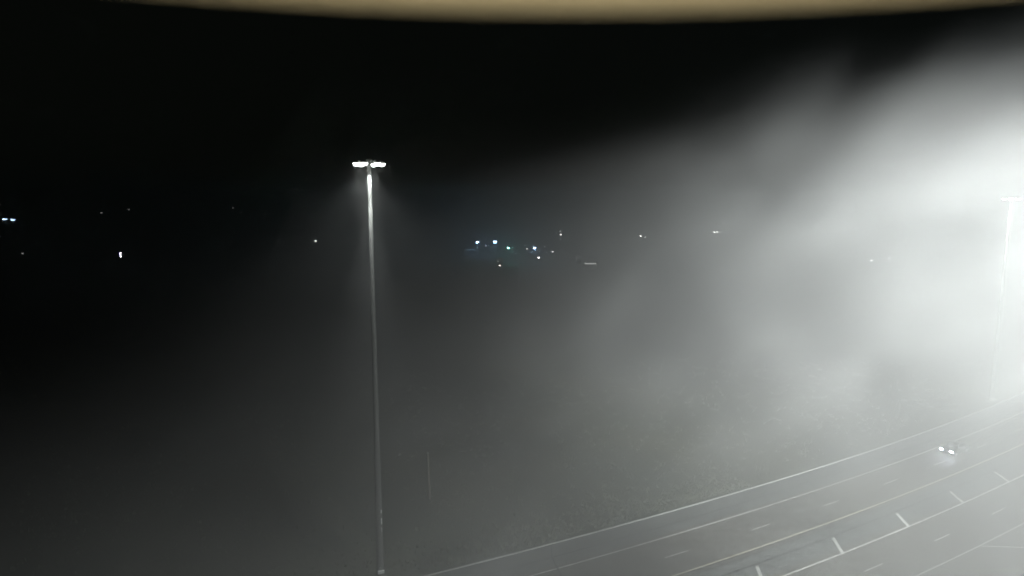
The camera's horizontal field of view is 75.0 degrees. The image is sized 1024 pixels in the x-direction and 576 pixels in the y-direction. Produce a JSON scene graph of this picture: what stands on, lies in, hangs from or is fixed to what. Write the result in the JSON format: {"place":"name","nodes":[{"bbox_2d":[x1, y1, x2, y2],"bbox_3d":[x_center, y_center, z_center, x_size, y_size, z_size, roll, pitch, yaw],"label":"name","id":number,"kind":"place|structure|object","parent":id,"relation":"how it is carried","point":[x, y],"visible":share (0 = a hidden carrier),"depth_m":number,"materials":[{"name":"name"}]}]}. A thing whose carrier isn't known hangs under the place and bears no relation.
{"place":"outdoors","nodes":[
{"label":"outdoors","id":0,"kind":"place"},
{"bbox_2d":[464,247,478,254],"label":"building","id":1,"kind":"structure","parent":0,"point":[470,250],"depth_m":440.05,"materials":[{"name":"concrete"}]},
{"bbox_2d":[490,245,497,251],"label":"building","id":2,"kind":"structure","parent":0,"point":[493,248],"depth_m":464.84,"materials":[{"name":"concrete"}]},
{"bbox_2d":[496,256,503,265],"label":"building","id":3,"kind":"structure","parent":0,"point":[499,259],"depth_m":365.86,"materials":[{"name":"concrete"}]},
{"bbox_2d":[0,204,1023,575],"bbox_3d":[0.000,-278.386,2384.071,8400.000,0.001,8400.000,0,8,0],"label":"ground","id":4,"kind":"structure","parent":0,"point":[790,286],"depth_m":148.97,"materials":[{"name":"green plant"}]},
{"bbox_2d":[353,156,386,575],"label":"mast light","id":5,"kind":"object","parent":4,"relation":"on","point":[369,162],"visible":1,"depth_m":60.73,"materials":[{"name":"metal"}]},
{"bbox_2d":[427,452,430,499],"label":"utility post","id":6,"kind":"object","parent":4,"relation":"on","point":[429,491],"visible":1,"depth_m":80.31,"materials":[{"name":"grey wood"}]},
{"bbox_2d":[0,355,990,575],"bbox_3d":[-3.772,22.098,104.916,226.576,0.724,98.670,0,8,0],"label":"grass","id":7,"kind":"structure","parent":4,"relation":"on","point":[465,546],"depth_m":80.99,"materials":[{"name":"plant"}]},
{"bbox_2d":[424,392,1023,575],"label":"kerb","id":8,"kind":"structure","parent":4,"relation":"on","point":[699,502],"depth_m":78.66,"materials":[{"name":"concrete"}]},
{"bbox_2d":[431,393,1023,575],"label":"road shoulder","id":9,"kind":"object","parent":4,"relation":"on","point":[523,558],"visible":1,"depth_m":78.95},
{"bbox_2d":[692,448,1023,575],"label":"road median","id":10,"kind":"object","parent":4,"relation":"on","point":[797,557],"visible":1,"depth_m":74.57,"materials":[{"name":"grey concrete"}]},
{"bbox_2d":[987,195,1020,400],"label":"mast light","id":11,"kind":"object","parent":4,"relation":"on","point":[994,369],"visible":1,"depth_m":118.69,"materials":[{"name":"metal"}]},
{"bbox_2d":[0,0,1023,203],"label":"sky","id":12,"kind":"structure","parent":0,"point":[102,101],"materials":[{"name":"black"}]},
{"bbox_2d":[575,254,581,263],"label":"building","id":13,"kind":"structure","parent":0,"point":[578,259],"depth_m":379.36,"materials":[{"name":"concrete"}]},
{"bbox_2d":[583,260,596,269],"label":"building","id":14,"kind":"structure","parent":0,"point":[590,264],"depth_m":344.39,"materials":[{"name":"concrete"}]},
{"bbox_2d":[419,391,1023,575],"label":"soil strip","id":15,"kind":"object","parent":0,"point":[713,497],"visible":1,"depth_m":80.81,"materials":[{"name":"soil"}]},
{"bbox_2d":[518,409,1023,575],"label":"road","id":16,"kind":"structure","parent":0,"point":[716,541],"depth_m":76.69,"materials":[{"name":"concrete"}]},
{"bbox_2d":[483,402,1023,575],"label":"pavement joint","id":17,"kind":"object","parent":16,"relation":"on","point":[810,530],"visible":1,"depth_m":75.48,"materials":[{"name":"grey concrete"}]},
{"bbox_2d":[530,411,1023,575],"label":"road marking","id":18,"kind":"object","parent":16,"relation":"on","point":[758,508],"visible":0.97,"depth_m":77.42,"materials":[{"name":"white paint"}]},
{"bbox_2d":[665,429,1019,571],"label":"road marking","id":19,"kind":"object","parent":16,"relation":"on","point":[838,500],"visible":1,"depth_m":73.64,"materials":[{"name":"white paint"}]},
{"bbox_2d":[673,443,1023,575],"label":"road marking","id":20,"kind":"object","parent":16,"relation":"on","point":[841,517],"visible":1,"depth_m":75.72,"materials":[{"name":"white paint"}]},
{"bbox_2d":[755,472,1008,575],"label":"road marking","id":21,"kind":"object","parent":16,"relation":"on","point":[838,545],"visible":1,"depth_m":74.55,"materials":[{"name":"white paint"}]},
{"bbox_2d":[783,474,1023,575],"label":"road marking","id":22,"kind":"object","parent":16,"relation":"on","point":[900,529],"visible":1,"depth_m":73.20,"materials":[{"name":"white paint"}]},
{"bbox_2d":[939,440,969,455],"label":"car","id":23,"kind":"object","parent":16,"relation":"on","point":[954,448],"visible":1,"depth_m":95.23,"materials":[{"name":"grey paint"}]},
{"bbox_2d":[769,470,1023,575],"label":"road","id":24,"kind":"structure","parent":0,"point":[915,549],"depth_m":69.83,"materials":[{"name":"grey asphalt"}]},
{"bbox_2d":[916,523,1023,575],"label":"road marking","id":25,"kind":"object","parent":24,"relation":"on","point":[968,550],"visible":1,"depth_m":68.63,"materials":[{"name":"paint"}]},
{"bbox_2d":[985,546,1023,547],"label":"road marking","id":26,"kind":"object","parent":24,"relation":"on","point":[1003,546],"visible":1,"depth_m":69.82,"materials":[{"name":"paint"}]}
]}

